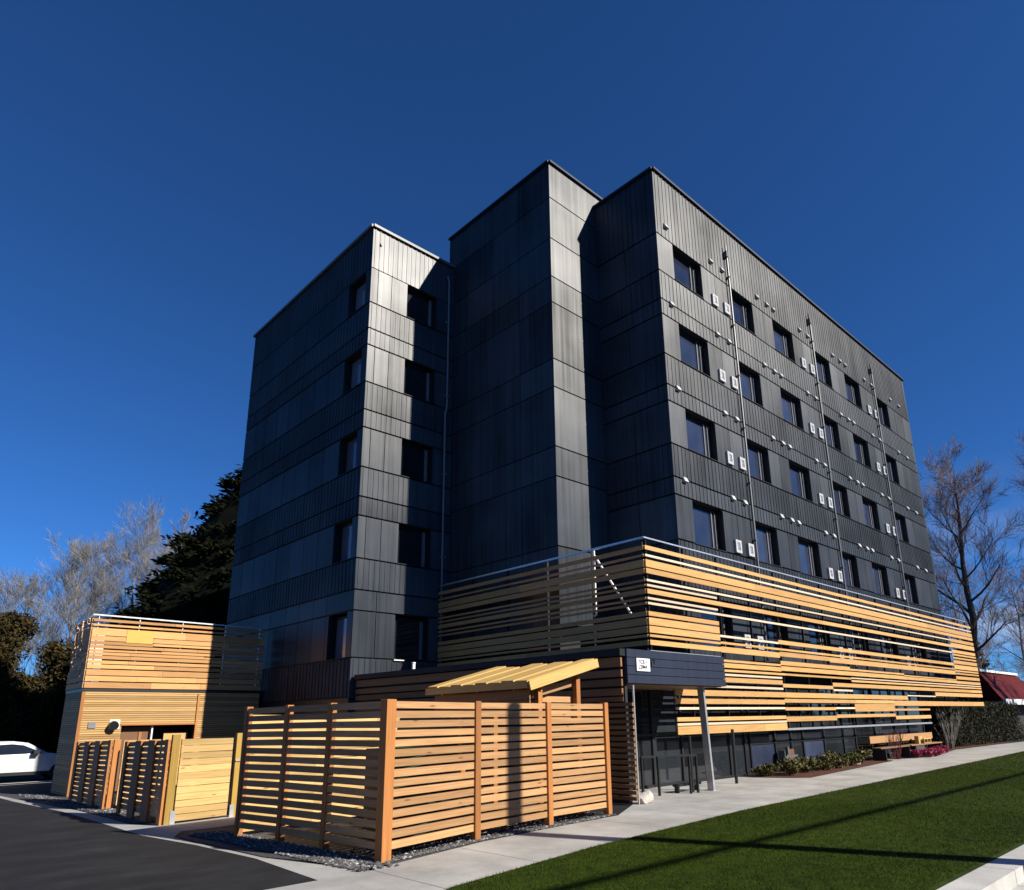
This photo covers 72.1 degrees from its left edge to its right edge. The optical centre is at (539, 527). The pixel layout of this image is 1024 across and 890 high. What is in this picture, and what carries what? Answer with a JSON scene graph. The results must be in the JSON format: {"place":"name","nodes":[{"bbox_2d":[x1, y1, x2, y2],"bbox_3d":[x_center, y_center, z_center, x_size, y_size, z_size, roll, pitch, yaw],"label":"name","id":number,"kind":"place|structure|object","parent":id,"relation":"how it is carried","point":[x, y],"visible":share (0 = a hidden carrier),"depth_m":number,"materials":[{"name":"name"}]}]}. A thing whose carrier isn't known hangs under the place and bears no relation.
{"place":"outdoors","nodes":[
{"label":"outdoors","id":0,"kind":"place"},
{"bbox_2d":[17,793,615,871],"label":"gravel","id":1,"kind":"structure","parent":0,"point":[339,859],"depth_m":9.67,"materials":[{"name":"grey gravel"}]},
{"bbox_2d":[0,737,1023,889],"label":"driveway","id":2,"kind":"structure","parent":0,"point":[41,848],"depth_m":9.12,"materials":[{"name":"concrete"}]},
{"bbox_2d":[0,609,55,747],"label":"evergreen tree","id":3,"kind":"object","parent":2,"relation":"on","point":[15,626],"visible":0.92,"depth_m":38.94,"materials":[{"name":"green plant"}]},
{"bbox_2d":[0,741,58,778],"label":"parked car","id":4,"kind":"object","parent":2,"relation":"on","point":[19,758],"visible":0.47,"depth_m":26.61,"materials":[{"name":"white paint"}]},
{"bbox_2d":[0,567,75,678],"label":"bare tree","id":5,"kind":"object","parent":2,"relation":"on","point":[27,604],"visible":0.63,"depth_m":51.02,"materials":[{"name":"grey plant"}]},
{"bbox_2d":[22,530,132,675],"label":"bare tree","id":6,"kind":"object","parent":2,"relation":"on","point":[82,554],"visible":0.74,"depth_m":52.01,"materials":[{"name":"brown plant"}]},
{"bbox_2d":[0,793,155,823],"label":"gravel bed","id":7,"kind":"object","parent":2,"relation":"on","point":[134,820],"visible":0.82,"depth_m":16.20,"materials":[{"name":"grey gravel"}]},
{"bbox_2d":[68,732,160,808],"bbox_3d":[-10.726,6.052,17.585,1.126,1.782,5.077,14,-21,-42],"label":"slatted screen","id":8,"kind":"object","parent":7,"relation":"on","point":[91,794],"visible":0.66,"depth_m":16.72,"materials":[{"name":"brown wood"}]},
{"bbox_2d":[116,735,180,825],"bbox_3d":[-7.708,4.878,13.671,0.255,1.615,3.279,14,-21,-42],"label":"slatted screen","id":9,"kind":"object","parent":7,"relation":"on","point":[165,813],"visible":0.88,"depth_m":13.17,"materials":[{"name":"brown wood"}]},
{"bbox_2d":[79,495,173,629],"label":"bare tree","id":10,"kind":"object","parent":2,"relation":"on","point":[145,557],"visible":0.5,"depth_m":54.62,"materials":[{"name":"brown plant"}]},
{"bbox_2d":[115,505,197,606],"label":"bare tree","id":11,"kind":"object","parent":2,"relation":"on","point":[184,522],"visible":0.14,"depth_m":58.02,"materials":[{"name":"grey plant"}]},
{"bbox_2d":[50,614,264,796],"bbox_3d":[-12.427,5.878,23.413,5.390,5.300,2.450,14,-21,-42],"label":"timber annex","id":12,"kind":"object","parent":2,"relation":"on","point":[96,709],"visible":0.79,"depth_m":22.46,"materials":[{"name":"brown wood"}]},
{"bbox_2d":[115,725,152,790],"bbox_3d":[-12.599,7.130,21.748,0.910,1.910,0.200,14,-21,-42],"label":"door","id":13,"kind":"structure","parent":12,"relation":"in","point":[127,733],"depth_m":21.89,"materials":[{"name":"brown paint"}]},
{"bbox_2d":[0,796,368,879],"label":"concrete edging","id":14,"kind":"object","parent":2,"relation":"on","point":[310,870],"visible":0.92,"depth_m":11.61,"materials":[{"name":"grey concrete"}]},
{"bbox_2d":[174,733,267,820],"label":"plank gate","id":15,"kind":"structure","parent":14,"relation":"on","point":[187,779],"depth_m":13.14,"materials":[{"name":"brown wood"}]},
{"bbox_2d":[178,813,616,865],"bbox_3d":[-1.934,4.462,10.029,7.015,0.037,4.105,1,-15,-6],"label":"gravel strip","id":16,"kind":"object","parent":2,"relation":"on","point":[313,843],"visible":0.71,"depth_m":9.71,"materials":[{"name":"grey gravel"}]},
{"bbox_2d":[233,699,611,863],"bbox_3d":[-1.770,3.887,11.501,3.703,1.913,5.049,-13,-19,36],"label":"slatted fence","id":17,"kind":"object","parent":16,"relation":"on","point":[298,764],"visible":0.9,"depth_m":9.94,"materials":[{"name":"brown wood"}]},
{"bbox_2d":[362,747,440,840],"bbox_3d":[-1.887,3.760,9.916,0.750,1.230,0.980,14,-21,-42],"label":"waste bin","id":18,"kind":"object","parent":2,"relation":"on","point":[396,797],"visible":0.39,"depth_m":9.92,"materials":[{"name":"black plastic"}]},
{"bbox_2d":[425,658,598,820],"bbox_3d":[-0.521,3.808,12.862,1.941,2.692,2.704,14,-21,-42],"label":"timber shelter","id":19,"kind":"object","parent":2,"relation":"on","point":[495,684],"visible":0.6,"depth_m":12.59,"materials":[{"name":"brown wood"}]},
{"bbox_2d":[221,160,983,804],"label":"apartment building","id":20,"kind":"structure","parent":2,"relation":"on","point":[551,412],"depth_m":23.72,"materials":[{"name":"metal"}]},
{"bbox_2d":[325,616,346,660],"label":"window","id":21,"kind":"structure","parent":20,"relation":"in","point":[339,644],"depth_m":22.10,"materials":[{"name":"blue glass"}]},
{"bbox_2d":[331,522,351,564],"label":"window","id":22,"kind":"structure","parent":20,"relation":"in","point":[345,530],"depth_m":22.92,"materials":[{"name":"blue glass"}]},
{"bbox_2d":[336,436,356,477],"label":"window","id":23,"kind":"structure","parent":20,"relation":"in","point":[351,445],"depth_m":23.71,"materials":[{"name":"blue glass"}]},
{"bbox_2d":[341,355,361,395],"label":"window","id":24,"kind":"structure","parent":20,"relation":"in","point":[355,366],"depth_m":24.52,"materials":[{"name":"blue glass"}]},
{"bbox_2d":[346,280,365,318],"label":"window","id":25,"kind":"structure","parent":20,"relation":"in","point":[359,296],"depth_m":25.32,"materials":[{"name":"blue glass"}]},
{"bbox_2d":[392,618,428,661],"bbox_3d":[-4.181,3.616,22.599,1.340,1.352,0.335,14,-21,-42],"label":"window","id":26,"kind":"structure","parent":20,"relation":"in","point":[409,639],"depth_m":22.75,"materials":[{"name":"black glass"}]},
{"bbox_2d":[396,526,430,568],"bbox_3d":[-4.233,0.666,23.410,1.340,1.352,0.335,14,-21,-42],"label":"window","id":27,"kind":"structure","parent":20,"relation":"in","point":[412,543],"depth_m":23.56,"materials":[{"name":"black glass"}]},
{"bbox_2d":[400,441,432,484],"bbox_3d":[-4.284,-2.226,24.205,1.340,1.352,0.335,14,-21,-42],"label":"window","id":28,"kind":"structure","parent":20,"relation":"in","point":[414,459],"depth_m":24.36,"materials":[{"name":"black glass"}]},
{"bbox_2d":[403,363,434,404],"bbox_3d":[-4.336,-5.119,25.000,1.340,1.352,0.335,14,-21,-42],"label":"window","id":29,"kind":"structure","parent":20,"relation":"in","point":[417,381],"depth_m":25.16,"materials":[{"name":"black glass"}]},
{"bbox_2d":[406,289,436,330],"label":"window","id":30,"kind":"structure","parent":20,"relation":"in","point":[419,308],"depth_m":25.95,"materials":[{"name":"black glass"}]},
{"bbox_2d":[636,658,649,670],"bbox_3d":[2.161,2.868,14.650,0.440,0.260,0.033,14,-21,-42],"label":"sign","id":31,"kind":"object","parent":20,"relation":"attached to","point":[642,664],"visible":1,"depth_m":14.62,"materials":[{"name":"white paint"}]},
{"bbox_2d":[673,252,703,299],"bbox_3d":[4.969,-8.671,24.054,1.710,1.382,0.335,14,-21,-42],"label":"window","id":32,"kind":"structure","parent":20,"relation":"in","point":[684,273],"depth_m":24.32,"materials":[{"name":"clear glass"}]},
{"bbox_2d":[679,330,710,378],"bbox_3d":[5.021,-5.779,23.259,1.710,1.382,0.335,14,-21,-42],"label":"window","id":33,"kind":"structure","parent":20,"relation":"in","point":[690,349],"depth_m":23.52,"materials":[{"name":"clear glass"}]},
{"bbox_2d":[685,414,718,462],"bbox_3d":[5.072,-2.886,22.464,1.710,1.382,0.335,14,-21,-42],"label":"window","id":34,"kind":"structure","parent":20,"relation":"in","point":[698,438],"depth_m":22.71,"materials":[{"name":"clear glass"}]},
{"bbox_2d":[692,504,726,552],"bbox_3d":[5.123,0.006,21.669,1.710,1.382,0.335,14,-21,-42],"label":"window","id":35,"kind":"structure","parent":20,"relation":"in","point":[705,520],"depth_m":21.93,"materials":[{"name":"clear glass"}]},
{"bbox_2d":[700,603,727,646],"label":"window","id":36,"kind":"structure","parent":20,"relation":"in","point":[703,616],"depth_m":21.18,"materials":[{"name":"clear glass"}]},
{"bbox_2d":[731,296,756,335],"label":"window","id":37,"kind":"structure","parent":20,"relation":"in","point":[739,309],"depth_m":26.80,"materials":[{"name":"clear glass"}]},
{"bbox_2d":[739,367,763,408],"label":"window","id":38,"kind":"structure","parent":20,"relation":"in","point":[748,389],"depth_m":25.99,"materials":[{"name":"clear glass"}]},
{"bbox_2d":[747,444,772,485],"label":"window","id":39,"kind":"structure","parent":20,"relation":"in","point":[755,456],"depth_m":25.19,"materials":[{"name":"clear glass"}]},
{"bbox_2d":[755,525,781,567],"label":"window","id":40,"kind":"structure","parent":20,"relation":"in","point":[765,554],"depth_m":24.39,"materials":[{"name":"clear glass"}]},
{"bbox_2d":[764,614,783,651],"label":"window","id":41,"kind":"structure","parent":20,"relation":"in","point":[771,629],"depth_m":23.56,"materials":[{"name":"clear glass"}]},
{"bbox_2d":[773,326,795,363],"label":"window","id":42,"kind":"structure","parent":20,"relation":"in","point":[780,339],"depth_m":28.92,"materials":[{"name":"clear glass"}]},
{"bbox_2d":[781,393,803,431],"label":"window","id":43,"kind":"structure","parent":20,"relation":"in","point":[788,405],"depth_m":28.13,"materials":[{"name":"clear glass"}]},
{"bbox_2d":[789,464,813,502],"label":"window","id":44,"kind":"structure","parent":20,"relation":"in","point":[796,475],"depth_m":27.33,"materials":[{"name":"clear glass"}]},
{"bbox_2d":[798,540,823,578],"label":"window","id":45,"kind":"structure","parent":20,"relation":"in","point":[806,553],"depth_m":26.54,"materials":[{"name":"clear glass"}]},
{"bbox_2d":[808,622,825,656],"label":"window","id":46,"kind":"structure","parent":20,"relation":"in","point":[816,638],"depth_m":25.76,"materials":[{"name":"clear glass"}]},
{"bbox_2d":[813,357,833,389],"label":"window","id":47,"kind":"structure","parent":20,"relation":"in","point":[821,373],"depth_m":31.41,"materials":[{"name":"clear glass"}]},
{"bbox_2d":[821,418,842,452],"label":"window","id":48,"kind":"structure","parent":20,"relation":"in","point":[829,431],"depth_m":30.60,"materials":[{"name":"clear glass"}]},
{"bbox_2d":[830,484,851,519],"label":"window","id":49,"kind":"structure","parent":20,"relation":"in","point":[838,497],"depth_m":29.81,"materials":[{"name":"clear glass"}]},
{"bbox_2d":[840,555,861,589],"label":"window","id":50,"kind":"structure","parent":20,"relation":"in","point":[847,563],"depth_m":29.02,"materials":[{"name":"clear glass"}]},
{"bbox_2d":[845,379,862,410],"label":"window","id":51,"kind":"structure","parent":20,"relation":"in","point":[850,390],"depth_m":33.53,"materials":[{"name":"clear glass"}]},
{"bbox_2d":[850,630,864,660],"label":"window","id":52,"kind":"structure","parent":20,"relation":"in","point":[858,643],"depth_m":28.25,"materials":[{"name":"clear glass"}]},
{"bbox_2d":[853,438,871,469],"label":"window","id":53,"kind":"structure","parent":20,"relation":"in","point":[859,451],"depth_m":32.74,"materials":[{"name":"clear glass"}]},
{"bbox_2d":[862,500,880,531],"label":"window","id":54,"kind":"structure","parent":20,"relation":"in","point":[868,513],"depth_m":31.93,"materials":[{"name":"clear glass"}]},
{"bbox_2d":[872,565,891,597],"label":"window","id":55,"kind":"structure","parent":20,"relation":"in","point":[877,573],"depth_m":31.15,"materials":[{"name":"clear glass"}]},
{"bbox_2d":[877,403,891,430],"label":"window","id":56,"kind":"structure","parent":20,"relation":"in","point":[880,409],"depth_m":36.03,"materials":[{"name":"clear glass"}]},
{"bbox_2d":[882,635,894,663],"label":"window","id":57,"kind":"structure","parent":20,"relation":"in","point":[888,647],"depth_m":30.37,"materials":[{"name":"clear glass"}]},
{"bbox_2d":[886,458,900,486],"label":"window","id":58,"kind":"structure","parent":20,"relation":"in","point":[889,467],"depth_m":35.22,"materials":[{"name":"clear glass"}]},
{"bbox_2d":[895,516,910,544],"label":"window","id":59,"kind":"structure","parent":20,"relation":"in","point":[898,523],"depth_m":34.43,"materials":[{"name":"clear glass"}]},
{"bbox_2d":[904,576,920,605],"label":"window","id":60,"kind":"structure","parent":20,"relation":"in","point":[907,580],"depth_m":33.64,"materials":[{"name":"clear glass"}]},
{"bbox_2d":[914,641,923,666],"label":"window","id":61,"kind":"structure","parent":20,"relation":"in","point":[918,650],"depth_m":32.87,"materials":[{"name":"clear glass"}]},
{"bbox_2d":[887,742,1012,758],"bbox_3d":[19.123,10.235,32.418,19.300,0.032,2.750,14,-21,-42],"label":"mulch border","id":62,"kind":"object","parent":2,"relation":"on","point":[967,746],"visible":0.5,"depth_m":34.09,"materials":[{"name":"brown soil"}]},
{"bbox_2d":[884,729,903,758],"bbox_3d":[13.096,8.012,25.931,0.726,1.098,1.187,-8,-17,25],"label":"bare shrub","id":63,"kind":"object","parent":62,"relation":"on","point":[898,756],"visible":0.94,"depth_m":25.87,"materials":[{"name":"red plant"}]},
{"bbox_2d":[900,732,941,756],"bbox_3d":[15.285,8.652,28.011,3.500,0.840,0.470,14,-21,-42],"label":"bench","id":64,"kind":"object","parent":62,"relation":"on","point":[912,735],"visible":0.48,"depth_m":27.84,"materials":[{"name":"brown wood"}]},
{"bbox_2d":[914,736,931,743],"bbox_3d":[15.215,8.426,27.884,1.250,0.290,0.200,14,-21,-42],"label":"crate","id":65,"kind":"object","parent":64,"relation":"on","point":[919,739],"visible":1,"depth_m":27.67,"materials":[{"name":"brown wood"}]},
{"bbox_2d":[920,748,934,756],"bbox_3d":[14.757,8.570,26.706,0.567,0.381,0.787,-8,-17,23],"label":"flower mound","id":66,"kind":"object","parent":62,"relation":"on","point":[929,752],"visible":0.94,"depth_m":26.54,"materials":[{"name":"pink plant"}]},
{"bbox_2d":[926,706,961,746],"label":"hedge column","id":67,"kind":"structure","parent":62,"relation":"on","point":[938,728],"depth_m":34.30,"materials":[{"name":"green plant"}]},
{"bbox_2d":[929,706,964,748],"bbox_3d":[18.986,9.241,32.593,1.534,2.065,1.632,-3,-15,6],"label":"bare shrub","id":68,"kind":"object","parent":62,"relation":"on","point":[953,740],"visible":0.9,"depth_m":32.49,"materials":[{"name":"grey plant"}]},
{"bbox_2d":[937,700,971,745],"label":"hedge column","id":69,"kind":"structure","parent":62,"relation":"on","point":[955,712],"depth_m":35.02,"materials":[{"name":"green plant"}]},
{"bbox_2d":[953,701,982,745],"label":"hedge column","id":70,"kind":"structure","parent":62,"relation":"on","point":[969,731],"depth_m":35.77,"materials":[{"name":"green plant"}]},
{"bbox_2d":[960,701,988,744],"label":"hedge column","id":71,"kind":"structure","parent":62,"relation":"on","point":[975,718],"depth_m":36.60,"materials":[{"name":"green plant"}]},
{"bbox_2d":[970,701,996,743],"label":"hedge column","id":72,"kind":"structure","parent":62,"relation":"on","point":[985,723],"depth_m":37.49,"materials":[{"name":"green plant"}]},
{"bbox_2d":[978,701,1002,742],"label":"hedge column","id":73,"kind":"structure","parent":62,"relation":"on","point":[992,715],"depth_m":38.29,"materials":[{"name":"green plant"}]},
{"bbox_2d":[985,700,1012,741],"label":"hedge column","id":74,"kind":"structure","parent":62,"relation":"on","point":[1005,735],"depth_m":39.11,"materials":[{"name":"green plant"}]},
{"bbox_2d":[917,435,1023,671],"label":"bare tree","id":75,"kind":"object","parent":2,"relation":"on","point":[972,622],"visible":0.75,"depth_m":46.71,"materials":[{"name":"brown plant"}]},
{"bbox_2d":[953,643,989,673],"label":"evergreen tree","id":76,"kind":"object","parent":2,"relation":"on","point":[986,664],"visible":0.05,"depth_m":63.52,"materials":[{"name":"green plant"}]},
{"bbox_2d":[935,556,1013,673],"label":"bare tree","id":77,"kind":"object","parent":2,"relation":"on","point":[963,602],"visible":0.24,"depth_m":65.35,"materials":[{"name":"brown plant"}]},
{"bbox_2d":[978,566,1023,682],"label":"bare tree","id":78,"kind":"object","parent":2,"relation":"on","point":[1009,612],"visible":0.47,"depth_m":74.51,"materials":[{"name":"brown plant"}]},
{"bbox_2d":[995,701,1021,741],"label":"hedge column","id":79,"kind":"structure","parent":2,"relation":"on","point":[1005,716],"depth_m":40.06,"materials":[{"name":"green plant"}]},
{"bbox_2d":[996,591,1023,678],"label":"bare tree","id":80,"kind":"object","parent":2,"relation":"on","point":[1022,655],"visible":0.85,"depth_m":58.69,"materials":[{"name":"brown plant"}]},
{"bbox_2d":[1003,701,1023,740],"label":"hedge column","id":81,"kind":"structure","parent":2,"relation":"on","point":[1012,709],"depth_m":40.83,"materials":[{"name":"green plant"}]},
{"bbox_2d":[1006,561,1023,680],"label":"bare tree","id":82,"kind":"object","parent":2,"relation":"on","point":[1022,571],"visible":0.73,"depth_m":66.54,"materials":[{"name":"brown plant"}]},
{"bbox_2d":[0,0,1023,681],"label":"sky","id":83,"kind":"structure","parent":0,"point":[174,173],"materials":[{"name":"blue"}]},
{"bbox_2d":[266,742,1023,889],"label":"sidewalk","id":84,"kind":"structure","parent":0,"point":[669,807],"depth_m":11.02,"materials":[{"name":"concrete"}]},
{"bbox_2d":[640,790,653,803],"bbox_3d":[2.064,5.269,13.688,0.327,0.270,0.247,14,-21,-42],"label":"boulder","id":85,"kind":"object","parent":84,"relation":"on","point":[646,797],"visible":0.93,"depth_m":13.62,"materials":[{"name":"white stone"}]},
{"bbox_2d":[640,754,692,793],"bbox_3d":[2.742,5.356,15.175,1.262,0.822,0.058,5,-17,-22],"label":"bike rack","id":86,"kind":"object","parent":84,"relation":"on","point":[655,756],"visible":0.88,"depth_m":15.28,"materials":[{"name":"black metal"}]},
{"bbox_2d":[656,754,699,795],"bbox_3d":[3.024,5.399,15.331,1.123,0.812,0.055,7,-17,-28],"label":"bike rack","id":87,"kind":"object","parent":84,"relation":"on","point":[658,774],"visible":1,"depth_m":15.27,"materials":[{"name":"black metal"}]},
{"bbox_2d":[672,781,700,792],"bbox_3d":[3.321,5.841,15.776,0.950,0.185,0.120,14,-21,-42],"label":"bench","id":88,"kind":"object","parent":84,"relation":"on","point":[677,787],"visible":0.74,"depth_m":15.52,"materials":[{"name":"black metal"}]},
{"bbox_2d":[688,736,694,791],"bbox_3d":[3.413,5.321,15.804,0.065,1.200,0.065,5,-16,-21],"label":"bollard","id":89,"kind":"object","parent":84,"relation":"on","point":[690,752],"visible":0.69,"depth_m":15.79,"materials":[{"name":"black metal"}]},
{"bbox_2d":[745,759,892,776],"bbox_3d":[9.525,7.511,21.979,9.500,0.001,1.700,14,-21,-42],"label":"mulch bed","id":90,"kind":"object","parent":84,"relation":"on","point":[814,772],"visible":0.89,"depth_m":20.39,"materials":[{"name":"brown soil"}]},
{"bbox_2d":[752,763,779,775],"bbox_3d":[6.257,6.688,19.352,0.768,0.402,0.695,3,-16,-16],"label":"shrub","id":91,"kind":"object","parent":90,"relation":"on","point":[765,769],"visible":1,"depth_m":19.24,"materials":[{"name":"green plant"}]},
{"bbox_2d":[776,758,803,774],"bbox_3d":[6.958,6.648,19.445,0.688,0.505,0.724,14,-21,-42],"label":"shrub","id":92,"kind":"object","parent":90,"relation":"on","point":[795,766],"visible":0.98,"depth_m":19.33,"materials":[{"name":"green plant"}]},
{"bbox_2d":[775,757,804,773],"bbox_3d":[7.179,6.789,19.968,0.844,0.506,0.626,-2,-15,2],"label":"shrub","id":93,"kind":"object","parent":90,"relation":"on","point":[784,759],"visible":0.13,"depth_m":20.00,"materials":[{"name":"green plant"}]},
{"bbox_2d":[802,759,821,772],"bbox_3d":[7.784,6.906,20.324,0.766,0.448,0.664,14,-21,-42],"label":"shrub","id":94,"kind":"object","parent":90,"relation":"on","point":[811,765],"visible":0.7,"depth_m":20.24,"materials":[{"name":"green plant"}]},
{"bbox_2d":[810,753,835,770],"bbox_3d":[8.443,7.040,21.069,0.881,0.558,0.730,-5,-16,14],"label":"shrub","id":95,"kind":"object","parent":90,"relation":"on","point":[825,761],"visible":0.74,"depth_m":20.95,"materials":[{"name":"green plant"}]},
{"bbox_2d":[830,754,849,768],"bbox_3d":[9.248,7.284,21.850,0.876,0.479,0.832,14,-21,-42],"label":"shrub","id":96,"kind":"object","parent":90,"relation":"on","point":[840,762],"visible":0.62,"depth_m":21.72,"materials":[{"name":"green plant"}]},
{"bbox_2d":[844,754,864,765],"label":"shrub","id":97,"kind":"object","parent":90,"relation":"on","point":[853,759],"visible":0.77,"depth_m":22.58,"materials":[{"name":"green plant"}]},
{"bbox_2d":[849,748,872,762],"bbox_3d":[10.873,7.747,23.823,0.792,0.573,0.804,14,-21,-42],"label":"shrub","id":98,"kind":"object","parent":90,"relation":"on","point":[864,753],"visible":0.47,"depth_m":23.73,"materials":[{"name":"green plant"}]},
{"bbox_2d":[869,735,910,760],"bbox_3d":[12.841,8.047,25.651,2.800,0.840,0.470,14,-21,-42],"label":"bench","id":99,"kind":"object","parent":84,"relation":"on","point":[879,754],"visible":0.75,"depth_m":25.31,"materials":[{"name":"brown wood"}]},
{"bbox_2d":[445,751,1023,889],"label":"grass","id":100,"kind":"structure","parent":0,"point":[829,849],"depth_m":8.93,"materials":[{"name":"green plant"}]},
{"bbox_2d":[778,747,797,771],"bbox_3d":[7.479,6.909,20.976,0.800,0.700,0.280,14,-21,-42],"label":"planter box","id":101,"kind":"object","parent":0,"point":[785,753],"visible":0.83,"depth_m":20.76,"materials":[{"name":"grey"}]},
{"bbox_3d":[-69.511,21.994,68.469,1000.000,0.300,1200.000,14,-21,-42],"label":"ground","id":102,"kind":"structure","parent":0,"visible":0},
{"bbox_2d":[9,637,73,752],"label":"evergreen tree","id":103,"kind":"object","parent":102,"relation":"on","point":[53,656],"visible":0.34,"depth_m":40.83,"materials":[{"name":"green plant"}]},
{"bbox_2d":[18,464,242,752],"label":"conifer","id":104,"kind":"object","parent":102,"relation":"on","point":[191,582],"visible":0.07,"depth_m":40.92,"materials":[{"name":"green plant"}]},
{"bbox_2d":[921,669,1023,739],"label":"red roofed house","id":105,"kind":"structure","parent":102,"relation":"on","point":[1006,687],"depth_m":44.21,"materials":[{"name":"white paint"}]},
{"bbox_2d":[937,844,1023,889],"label":"street kerb","id":106,"kind":"structure","parent":102,"relation":"on","point":[1005,871],"depth_m":7.10,"materials":[{"name":"concrete"}]},
{"bbox_2d":[988,433,1023,614],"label":"bare tree","id":107,"kind":"object","parent":102,"relation":"on","point":[1019,484],"visible":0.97,"depth_m":44.40,"materials":[{"name":"brown plant"}]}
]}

